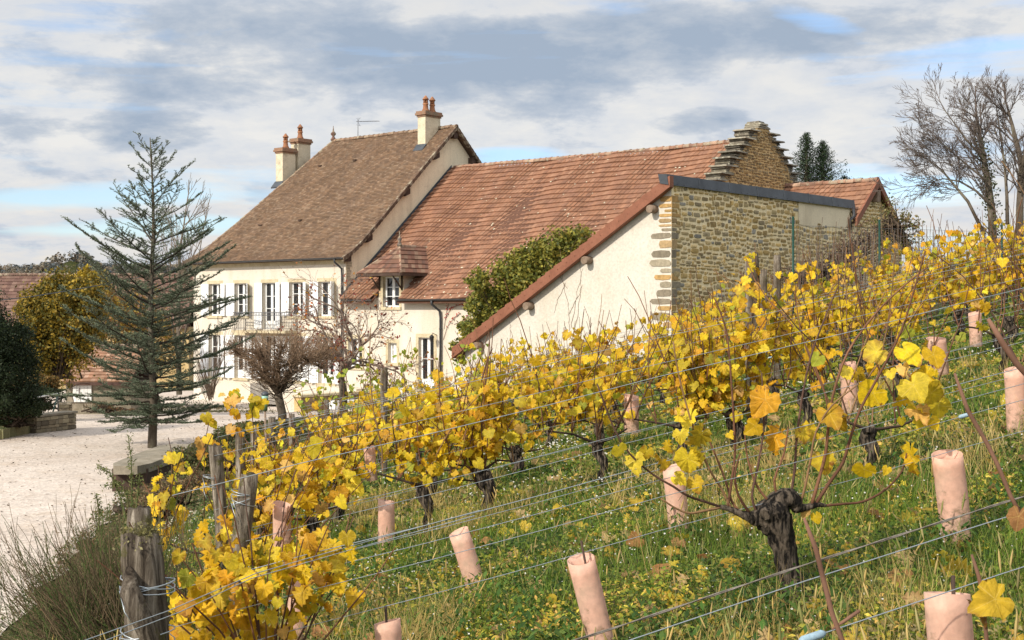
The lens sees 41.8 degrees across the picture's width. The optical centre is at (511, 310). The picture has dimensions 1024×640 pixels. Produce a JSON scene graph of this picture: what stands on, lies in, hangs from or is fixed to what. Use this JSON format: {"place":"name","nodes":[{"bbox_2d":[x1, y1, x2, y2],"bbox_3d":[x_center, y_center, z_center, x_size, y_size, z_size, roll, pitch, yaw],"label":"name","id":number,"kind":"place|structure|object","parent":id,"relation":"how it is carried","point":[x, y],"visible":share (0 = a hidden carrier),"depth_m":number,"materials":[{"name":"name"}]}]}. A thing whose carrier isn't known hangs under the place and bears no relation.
{"place":"outdoors","nodes":[
{"label":"outdoors","id":0,"kind":"place"},
{"bbox_2d":[0,390,461,634],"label":"gravel yard","id":1,"kind":"structure","parent":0,"point":[18,496],"depth_m":29.85,"materials":[{"name":"beige gravel"}]},
{"bbox_2d":[0,280,47,428],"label":"dark evergreen","id":2,"kind":"object","parent":1,"relation":"on","point":[19,360],"visible":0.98,"depth_m":37.75,"materials":[{"name":"green plant"}]},
{"bbox_2d":[46,131,257,447],"bbox_3d":[-9.412,-0.522,34.710,5.403,8.255,5.175,0,0,0],"label":"cedar tree","id":3,"kind":"object","parent":1,"relation":"on","point":[149,411],"visible":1,"depth_m":34.77,"materials":[{"name":"green plant"}]},
{"bbox_2d":[250,383,367,411],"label":"terrace","id":4,"kind":"structure","parent":1,"relation":"on","point":[290,405],"depth_m":64.16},
{"bbox_2d":[0,258,1023,639],"bbox_3d":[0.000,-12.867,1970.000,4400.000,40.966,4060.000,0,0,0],"label":"ground","id":5,"kind":"structure","parent":0,"point":[74,268],"depth_m":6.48,"materials":[{"name":"green plant"}]},
{"bbox_2d":[0,400,52,427],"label":"shrub","id":6,"kind":"object","parent":5,"relation":"on","point":[36,410],"visible":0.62,"depth_m":38.07,"materials":[{"name":"green plant"}]},
{"bbox_2d":[26,411,77,432],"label":"dry stone wall","id":7,"kind":"structure","parent":5,"relation":"on","point":[55,421],"depth_m":39.91,"materials":[{"name":"stone"}]},
{"bbox_2d":[5,266,118,392],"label":"golden tree","id":8,"kind":"object","parent":5,"relation":"on","point":[51,318],"visible":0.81,"depth_m":51.19,"materials":[{"name":"yellow plant"}]},
{"bbox_2d":[0,249,191,272],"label":"forest","id":9,"kind":"object","parent":5,"relation":"on","point":[42,266],"visible":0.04,"depth_m":803.09,"materials":[{"name":"green plant"}]},
{"bbox_2d":[0,273,193,388],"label":"tiled barn","id":10,"kind":"structure","parent":5,"relation":"on","point":[10,281],"depth_m":97.94,"materials":[{"name":"ceramic"}]},
{"bbox_2d":[62,343,162,413],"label":"garden shed","id":11,"kind":"structure","parent":5,"relation":"on","point":[88,382],"depth_m":56.25,"materials":[{"name":"ceramic"}]},
{"bbox_2d":[90,431,145,540],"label":"tall weed","id":12,"kind":"object","parent":5,"relation":"on","point":[118,485],"visible":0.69,"depth_m":11.00,"materials":[{"name":"green plant"}]},
{"bbox_2d":[0,482,258,639],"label":"broom bush","id":13,"kind":"object","parent":5,"relation":"on","point":[108,610],"visible":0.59,"depth_m":7.60,"materials":[{"name":"green plant"}]},
{"bbox_2d":[112,519,175,639],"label":"vineyard post","id":14,"kind":"object","parent":5,"relation":"on","point":[142,591],"visible":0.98,"depth_m":4.05,"materials":[{"name":"grey wood"}]},
{"bbox_2d":[102,284,185,379],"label":"russet tree","id":15,"kind":"object","parent":5,"relation":"on","point":[128,330],"visible":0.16,"depth_m":61.74,"materials":[{"name":"brown plant"}]},
{"bbox_2d":[112,444,193,491],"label":"concrete slab","id":16,"kind":"structure","parent":5,"relation":"on","point":[146,460],"depth_m":26.84,"materials":[{"name":"grey concrete"}]},
{"bbox_2d":[113,465,210,520],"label":"dry herbs","id":17,"kind":"object","parent":5,"relation":"on","point":[184,481],"visible":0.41,"depth_m":19.82,"materials":[{"name":"brown plant"}]},
{"bbox_2d":[0,420,342,639],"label":"bank vegetation","id":18,"kind":"object","parent":5,"relation":"on","point":[193,505],"visible":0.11,"depth_m":22.09,"materials":[{"name":"green plant"}]},
{"bbox_2d":[140,175,226,394],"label":"bare tree","id":19,"kind":"object","parent":5,"relation":"on","point":[179,328],"visible":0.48,"depth_m":46.67,"materials":[{"name":"brown plant"}]},
{"bbox_2d":[150,434,248,482],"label":"bank shrub","id":20,"kind":"object","parent":5,"relation":"on","point":[189,453],"visible":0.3,"depth_m":25.59,"materials":[{"name":"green plant"}]},
{"bbox_2d":[167,303,242,401],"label":"bare shrub","id":21,"kind":"object","parent":5,"relation":"on","point":[210,389],"visible":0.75,"depth_m":51.91,"materials":[{"name":"brown plant"}]},
{"bbox_2d":[194,412,216,549],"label":"vine shoot","id":22,"kind":"object","parent":5,"relation":"on","point":[208,419],"visible":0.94,"depth_m":10.80,"materials":[{"name":"yellow plant"}]},
{"bbox_2d":[202,443,228,562],"bbox_3d":[-2.003,1.522,9.195,0.232,1.225,0.131,0,0,0],"label":"vineyard post","id":23,"kind":"object","parent":5,"relation":"on","point":[216,466],"visible":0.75,"depth_m":9.16,"materials":[{"name":"grey wood"}]},
{"bbox_2d":[143,434,314,569],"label":"grapevine","id":24,"kind":"object","parent":5,"relation":"on","point":[173,458],"visible":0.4,"depth_m":9.14,"materials":[{"name":"yellow plant"}]},
{"bbox_2d":[218,388,244,473],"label":"vine shoot","id":25,"kind":"object","parent":5,"relation":"on","point":[228,402],"visible":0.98,"depth_m":10.79,"materials":[{"name":"yellow plant"}]},
{"bbox_2d":[169,420,310,539],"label":"grapevine","id":26,"kind":"object","parent":5,"relation":"on","point":[234,485],"visible":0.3,"depth_m":11.60,"materials":[{"name":"yellow plant"}]},
{"bbox_2d":[229,472,257,636],"bbox_3d":[-1.363,1.339,6.596,0.231,1.085,0.124,0,0,0],"label":"vineyard post","id":27,"kind":"object","parent":5,"relation":"on","point":[251,484],"visible":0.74,"depth_m":6.56,"materials":[{"name":"grey wood"}]},
{"bbox_2d":[96,475,395,639],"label":"grapevine","id":28,"kind":"object","parent":5,"relation":"on","point":[214,577],"visible":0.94,"depth_m":4.52,"materials":[{"name":"yellow plant"}]},
{"bbox_2d":[232,393,268,532],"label":"vine shoot","id":29,"kind":"object","parent":5,"relation":"on","point":[257,404],"visible":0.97,"depth_m":10.80,"materials":[{"name":"yellow plant"}]},
{"bbox_2d":[224,317,340,426],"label":"pruned bare tree","id":30,"kind":"object","parent":5,"relation":"on","point":[277,383],"visible":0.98,"depth_m":41.66,"materials":[{"name":"brown plant"}]},
{"bbox_2d":[239,395,373,532],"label":"grapevine","id":31,"kind":"object","parent":5,"relation":"on","point":[340,479],"visible":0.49,"depth_m":9.36,"materials":[{"name":"yellow plant"}]},
{"bbox_2d":[235,409,387,638],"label":"grapevine","id":32,"kind":"object","parent":5,"relation":"on","point":[306,499],"visible":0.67,"depth_m":6.66,"materials":[{"name":"yellow plant"}]},
{"bbox_2d":[181,95,481,404],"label":"country house","id":33,"kind":"structure","parent":5,"relation":"on","point":[345,205],"depth_m":69.09,"materials":[{"name":"beige paint"}]},
{"bbox_2d":[293,357,375,443],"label":"grapevine","id":34,"kind":"object","parent":5,"relation":"on","point":[319,388],"visible":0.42,"depth_m":21.12,"materials":[{"name":"yellow plant"}]},
{"bbox_2d":[285,395,393,526],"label":"grapevine","id":35,"kind":"object","parent":5,"relation":"on","point":[348,428],"visible":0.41,"depth_m":11.79,"materials":[{"name":"yellow plant"}]},
{"bbox_2d":[276,261,435,416],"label":"autumn tree","id":36,"kind":"object","parent":5,"relation":"on","point":[340,339],"visible":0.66,"depth_m":49.85,"materials":[{"name":"brown plant"}]},
{"bbox_2d":[378,492,394,552],"bbox_3d":[-0.892,1.556,9.542,0.123,0.537,0.124,0,0,0],"label":"vine sleeve","id":37,"kind":"object","parent":5,"relation":"on","point":[386,516],"visible":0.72,"depth_m":9.50,"materials":[{"name":"pink plastic"}]},
{"bbox_2d":[374,606,401,639],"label":"vine sleeve","id":38,"kind":"object","parent":5,"relation":"on","point":[387,629],"visible":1,"depth_m":4.64,"materials":[{"name":"pink plastic"}]},
{"bbox_2d":[351,338,431,432],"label":"grapevine","id":39,"kind":"object","parent":5,"relation":"on","point":[402,368],"visible":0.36,"depth_m":21.44,"materials":[{"name":"yellow plant"}]},
{"bbox_2d":[354,377,472,475],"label":"grapevine","id":40,"kind":"object","parent":5,"relation":"on","point":[410,389],"visible":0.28,"depth_m":14.46,"materials":[{"name":"yellow plant"}]},
{"bbox_2d":[365,327,496,534],"bbox_3d":[-0.582,0.921,9.655,0.955,1.612,0.589,0,0,0],"label":"grapevine","id":41,"kind":"object","parent":5,"relation":"on","point":[404,455],"visible":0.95,"depth_m":9.58,"materials":[{"name":"yellow plant"}]},
{"bbox_2d":[355,354,510,497],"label":"grapevine","id":42,"kind":"object","parent":5,"relation":"on","point":[391,454],"visible":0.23,"depth_m":12.02,"materials":[{"name":"yellow plant"}]},
{"bbox_2d":[399,318,530,520],"bbox_3d":[-0.322,0.843,9.727,0.805,1.588,0.676,0,0,-43],"label":"grapevine","id":43,"kind":"object","parent":5,"relation":"on","point":[489,434],"visible":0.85,"depth_m":9.71,"materials":[{"name":"yellow plant"}]},
{"bbox_2d":[449,526,483,597],"bbox_3d":[-0.210,1.341,6.929,0.228,0.458,0.088,0,0,-10],"label":"vine sleeve","id":44,"kind":"object","parent":5,"relation":"on","point":[467,560],"visible":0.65,"depth_m":6.89,"materials":[{"name":"pink plastic"}]},
{"bbox_2d":[438,340,576,480],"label":"grapevine","id":45,"kind":"object","parent":5,"relation":"on","point":[529,390],"visible":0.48,"depth_m":12.28,"materials":[{"name":"yellow plant"}]},
{"bbox_2d":[448,221,595,365],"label":"evergreen shrub","id":46,"kind":"object","parent":5,"relation":"on","point":[518,273],"visible":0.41,"depth_m":54.65,"materials":[{"name":"green plant"}]},
{"bbox_2d":[339,140,729,400],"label":"farm wing","id":47,"kind":"structure","parent":5,"relation":"on","point":[461,222],"depth_m":61.97,"materials":[{"name":"brown tile"}]},
{"bbox_2d":[380,276,401,309],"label":"window","id":48,"kind":"structure","parent":47,"relation":"in","point":[393,290],"depth_m":62.26,"materials":[{"name":"white paint"}]},
{"bbox_2d":[415,334,436,390],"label":"french door","id":49,"kind":"structure","parent":47,"relation":"in","point":[431,347],"depth_m":60.82,"materials":[{"name":"white paint"}]},
{"bbox_2d":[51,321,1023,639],"bbox_3d":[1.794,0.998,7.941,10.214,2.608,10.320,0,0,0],"label":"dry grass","id":50,"kind":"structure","parent":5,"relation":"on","point":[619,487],"depth_m":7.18,"materials":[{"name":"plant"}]},
{"bbox_2d":[60,321,1023,639],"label":"fallen leaves","id":51,"kind":"object","parent":5,"relation":"on","point":[906,597],"visible":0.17,"depth_m":6.60,"materials":[{"name":"yellow plant"}]},
{"bbox_2d":[71,401,1023,639],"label":"leafy herbs","id":52,"kind":"object","parent":5,"relation":"on","point":[662,634],"visible":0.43,"depth_m":5.69,"materials":[{"name":"green plant"}]},
{"bbox_2d":[504,317,595,449],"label":"grapevine","id":53,"kind":"object","parent":5,"relation":"on","point":[516,387],"visible":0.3,"depth_m":14.81,"materials":[{"name":"yellow plant"}]},
{"bbox_2d":[101,291,1023,639],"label":"ground weeds","id":54,"kind":"object","parent":5,"relation":"on","point":[993,361],"visible":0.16,"depth_m":7.58,"materials":[{"name":"green plant"}]},
{"bbox_2d":[272,501,290,564],"bbox_3d":[-1.142,1.131,6.669,0.092,0.373,0.096,0,0,0],"label":"vine sleeve","id":55,"kind":"object","parent":54,"relation":"on","point":[277,513],"visible":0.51,"depth_m":6.64,"materials":[{"name":"pink plastic"}]},
{"bbox_2d":[931,449,971,543],"bbox_3d":[1.747,0.737,5.329,0.168,0.368,0.105,0,0,-24],"label":"vine sleeve","id":56,"kind":"object","parent":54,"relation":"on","point":[950,481],"visible":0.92,"depth_m":5.29,"materials":[{"name":"pink plastic"}]},
{"bbox_2d":[528,305,635,446],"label":"grapevine","id":57,"kind":"object","parent":5,"relation":"on","point":[582,405],"visible":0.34,"depth_m":12.51,"materials":[{"name":"yellow plant"}]},
{"bbox_2d":[504,279,667,491],"bbox_3d":[0.557,0.601,9.869,0.732,1.676,1.066,0,0,42],"label":"grapevine","id":58,"kind":"object","parent":5,"relation":"on","point":[595,402],"visible":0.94,"depth_m":9.97,"materials":[{"name":"yellow plant"}]},
{"bbox_2d":[567,541,613,639],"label":"vine sleeve","id":59,"kind":"object","parent":5,"relation":"on","point":[587,585],"visible":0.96,"depth_m":4.85,"materials":[{"name":"pink plastic"}]},
{"bbox_2d":[166,325,1022,639],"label":"flowers","id":60,"kind":"object","parent":5,"relation":"on","point":[594,499],"visible":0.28,"depth_m":9.19,"materials":[{"name":"plant"}]},
{"bbox_2d":[172,288,1022,495],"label":"trellis wire","id":61,"kind":"object","parent":5,"relation":"on","point":[577,397],"visible":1,"depth_m":4.82,"materials":[{"name":"grey metal"}]},
{"bbox_2d":[171,399,1023,627],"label":"trellis wire","id":62,"kind":"object","parent":5,"relation":"on","point":[965,415],"visible":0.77,"depth_m":4.89,"materials":[{"name":"grey metal"}]},
{"bbox_2d":[179,369,1016,588],"bbox_3d":[3.440,-0.101,5.832,9.522,2.062,0.003,0,0,-17],"label":"trellis wire","id":63,"kind":"object","parent":5,"relation":"on","point":[620,473],"visible":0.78,"depth_m":4.89,"materials":[{"name":"grey metal"}]},
{"bbox_2d":[575,295,646,427],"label":"grapevine","id":64,"kind":"object","parent":5,"relation":"on","point":[602,338],"visible":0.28,"depth_m":15.17,"materials":[{"name":"yellow plant"}]},
{"bbox_2d":[452,174,855,382],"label":"lean to barn","id":65,"kind":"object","parent":5,"relation":"on","point":[665,236],"visible":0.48,"depth_m":47.23,"materials":[{"name":"paint"}]},
{"bbox_2d":[663,464,688,535],"bbox_3d":[0.894,1.055,7.273,0.158,0.461,0.114,0,0,-28],"label":"vine sleeve","id":66,"kind":"object","parent":5,"relation":"on","point":[672,499],"visible":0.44,"depth_m":7.23,"materials":[{"name":"pink plastic"}]},
{"bbox_2d":[624,266,728,428],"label":"grapevine","id":67,"kind":"object","parent":5,"relation":"on","point":[672,318],"visible":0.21,"depth_m":12.75,"materials":[{"name":"yellow plant"}]},
{"bbox_2d":[634,291,731,392],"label":"grapevine","id":68,"kind":"object","parent":5,"relation":"on","point":[655,356],"visible":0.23,"depth_m":15.27,"materials":[{"name":"yellow plant"}]},
{"bbox_2d":[588,276,779,463],"bbox_3d":[1.299,0.529,10.278,1.258,1.589,0.926,0,0,32],"label":"grapevine","id":69,"kind":"object","parent":5,"relation":"on","point":[690,386],"visible":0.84,"depth_m":10.18,"materials":[{"name":"yellow plant"}]},
{"bbox_2d":[671,271,786,452],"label":"grapevine","id":70,"kind":"object","parent":5,"relation":"on","point":[736,339],"visible":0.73,"depth_m":10.24,"materials":[{"name":"yellow plant"}]},
{"bbox_2d":[681,272,797,364],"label":"grapevine","id":71,"kind":"object","parent":5,"relation":"on","point":[730,305],"visible":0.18,"depth_m":15.54,"materials":[{"name":"yellow plant"}]},
{"bbox_2d":[745,251,760,445],"bbox_3d":[1.940,0.386,10.803,0.132,1.730,0.122,0,0,0],"label":"vineyard post","id":72,"kind":"object","parent":5,"relation":"on","point":[750,302],"visible":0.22,"depth_m":10.76,"materials":[{"name":"wood"}]},
{"bbox_2d":[704,121,802,189],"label":"stepped gable wall","id":73,"kind":"structure","parent":5,"relation":"on","point":[753,155],"depth_m":57.37,"materials":[{"name":"stone"}]},
{"bbox_2d":[692,282,848,392],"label":"grapevine","id":74,"kind":"object","parent":5,"relation":"on","point":[772,389],"visible":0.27,"depth_m":13.06,"materials":[{"name":"yellow plant"}]},
{"bbox_2d":[597,245,950,608],"bbox_3d":[1.038,0.436,5.086,1.505,1.380,0.254,0,0,-19],"label":"grapevine","id":75,"kind":"object","parent":5,"relation":"on","point":[770,517],"visible":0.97,"depth_m":5.10,"materials":[{"name":"yellow plant"}]},
{"bbox_2d":[713,244,866,424],"bbox_3d":[2.147,0.276,10.478,1.129,1.603,0.566,0,0,-17],"label":"grapevine","id":76,"kind":"object","parent":5,"relation":"on","point":[795,373],"visible":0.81,"depth_m":10.48,"materials":[{"name":"yellow plant"}]},
{"bbox_2d":[574,496,1023,639],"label":"trellis wire","id":77,"kind":"object","parent":5,"relation":"on","point":[778,573],"visible":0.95,"depth_m":2.56,"materials":[{"name":"grey metal"}]},
{"bbox_2d":[789,132,838,181],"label":"conifer tree","id":78,"kind":"object","parent":5,"relation":"on","point":[805,158],"visible":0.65,"depth_m":77.80,"materials":[{"name":"green plant"}]},
{"bbox_2d":[767,250,864,373],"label":"grapevine","id":79,"kind":"object","parent":5,"relation":"on","point":[828,289],"visible":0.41,"depth_m":15.83,"materials":[{"name":"yellow plant"}]},
{"bbox_2d":[630,517,1006,639],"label":"trellis wire","id":80,"kind":"object","parent":5,"relation":"on","point":[815,577],"visible":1,"depth_m":2.62,"materials":[{"name":"grey metal"}]},
{"bbox_2d":[797,140,849,180],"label":"conifer tree","id":81,"kind":"object","parent":5,"relation":"on","point":[823,147],"visible":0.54,"depth_m":78.40,"materials":[{"name":"green plant"}]},
{"bbox_2d":[770,219,892,284],"bbox_3d":[6.427,-1.168,26.960,2.473,1.341,1.630,0,0,0],"label":"bramble patch","id":82,"kind":"object","parent":5,"relation":"on","point":[825,264],"visible":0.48,"depth_m":26.82,"materials":[{"name":"brown plant"}]},
{"bbox_2d":[784,177,912,297],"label":"annex","id":83,"kind":"object","parent":5,"relation":"on","point":[863,196],"visible":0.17,"depth_m":56.91,"materials":[{"name":"tile"}]},
{"bbox_2d":[804,247,914,354],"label":"grapevine","id":84,"kind":"object","parent":5,"relation":"on","point":[828,283],"visible":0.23,"depth_m":18.52,"materials":[{"name":"yellow plant"}]},
{"bbox_2d":[788,215,934,338],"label":"bramble","id":85,"kind":"object","parent":5,"relation":"on","point":[817,259],"visible":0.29,"depth_m":24.03,"materials":[{"name":"plant"}]},
{"bbox_2d":[746,254,990,481],"bbox_3d":[2.075,0.375,7.653,1.386,1.385,0.599,0,0,0],"label":"grapevine","id":86,"kind":"object","parent":5,"relation":"on","point":[867,434],"visible":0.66,"depth_m":7.59,"materials":[{"name":"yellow plant"}]},
{"bbox_2d":[819,253,933,377],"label":"grapevine","id":87,"kind":"object","parent":5,"relation":"on","point":[862,363],"visible":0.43,"depth_m":13.36,"materials":[{"name":"yellow plant"}]},
{"bbox_2d":[842,241,935,359],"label":"grapevine","id":88,"kind":"object","parent":5,"relation":"on","point":[926,306],"visible":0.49,"depth_m":16.16,"materials":[{"name":"yellow plant"}]},
{"bbox_2d":[865,193,924,250],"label":"sparse shrub","id":89,"kind":"object","parent":5,"relation":"on","point":[895,221],"visible":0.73,"depth_m":41.93,"materials":[{"name":"brown plant"}]},
{"bbox_2d":[792,216,1002,363],"bbox_3d":[5.595,-0.164,19.170,4.370,2.298,0.028,0,0,-33],"label":"wire fence","id":90,"kind":"object","parent":5,"relation":"on","point":[879,251],"visible":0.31,"depth_m":18.80,"materials":[{"name":"grey metal"}]},
{"bbox_2d":[828,217,979,407],"bbox_3d":[3.055,0.084,10.651,1.052,1.623,0.871,0,0,-26],"label":"grapevine","id":91,"kind":"object","parent":5,"relation":"on","point":[895,314],"visible":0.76,"depth_m":10.63,"materials":[{"name":"yellow plant"}]},
{"bbox_2d":[867,227,940,327],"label":"grapevine","id":92,"kind":"object","parent":5,"relation":"on","point":[914,262],"visible":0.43,"depth_m":18.85,"materials":[{"name":"yellow plant"}]},
{"bbox_2d":[803,318,1023,639],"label":"grapevine","id":93,"kind":"object","parent":5,"relation":"on","point":[986,601],"visible":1,"depth_m":2.10,"materials":[{"name":"brown plant"}]},
{"bbox_2d":[870,62,1006,244],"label":"bare tree","id":94,"kind":"object","parent":5,"relation":"on","point":[986,187],"visible":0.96,"depth_m":46.56,"materials":[{"name":"brown plant"}]},
{"bbox_2d":[924,575,973,639],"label":"vine sleeve","id":95,"kind":"object","parent":5,"relation":"on","point":[948,616],"visible":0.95,"depth_m":2.69,"materials":[{"name":"pink plastic"}]},
{"bbox_2d":[888,215,1022,321],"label":"grapevine","id":96,"kind":"object","parent":5,"relation":"on","point":[956,233],"visible":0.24,"depth_m":19.13,"materials":[{"name":"yellow plant"}]},
{"bbox_2d":[910,215,1010,335],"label":"grapevine","id":97,"kind":"object","parent":5,"relation":"on","point":[964,270],"visible":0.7,"depth_m":16.46,"materials":[{"name":"yellow plant"}]},
{"bbox_2d":[926,205,1023,375],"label":"grapevine","id":98,"kind":"object","parent":5,"relation":"on","point":[996,343],"visible":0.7,"depth_m":11.00,"materials":[{"name":"brown plant"}]},
{"bbox_2d":[932,161,1023,361],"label":"grapevine","id":99,"kind":"object","parent":5,"relation":"on","point":[983,306],"visible":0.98,"depth_m":7.98,"materials":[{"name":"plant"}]},
{"bbox_2d":[952,65,1023,250],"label":"bare tree","id":100,"kind":"object","parent":5,"relation":"on","point":[1019,156],"visible":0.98,"depth_m":46.54,"materials":[{"name":"brown plant"}]},
{"bbox_2d":[957,223,1023,347],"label":"grapevine","id":101,"kind":"object","parent":5,"relation":"on","point":[1008,323],"visible":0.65,"depth_m":13.80,"materials":[{"name":"yellow plant"}]},
{"bbox_2d":[970,200,1023,298],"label":"grapevine","id":102,"kind":"object","parent":5,"relation":"on","point":[1009,227],"visible":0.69,"depth_m":16.78,"materials":[{"name":"yellow plant"}]},
{"bbox_2d":[982,193,1023,311],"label":"grapevine","id":103,"kind":"object","parent":5,"relation":"on","point":[1006,244],"visible":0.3,"depth_m":19.30,"materials":[{"name":"yellow plant"}]},
{"bbox_2d":[1004,366,1023,434],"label":"vine sleeve","id":104,"kind":"object","parent":5,"relation":"on","point":[1014,377],"visible":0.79,"depth_m":7.86,"materials":[{"name":"pink plastic"}]},
{"bbox_2d":[0,0,1023,269],"label":"sky","id":105,"kind":"structure","parent":0,"point":[223,82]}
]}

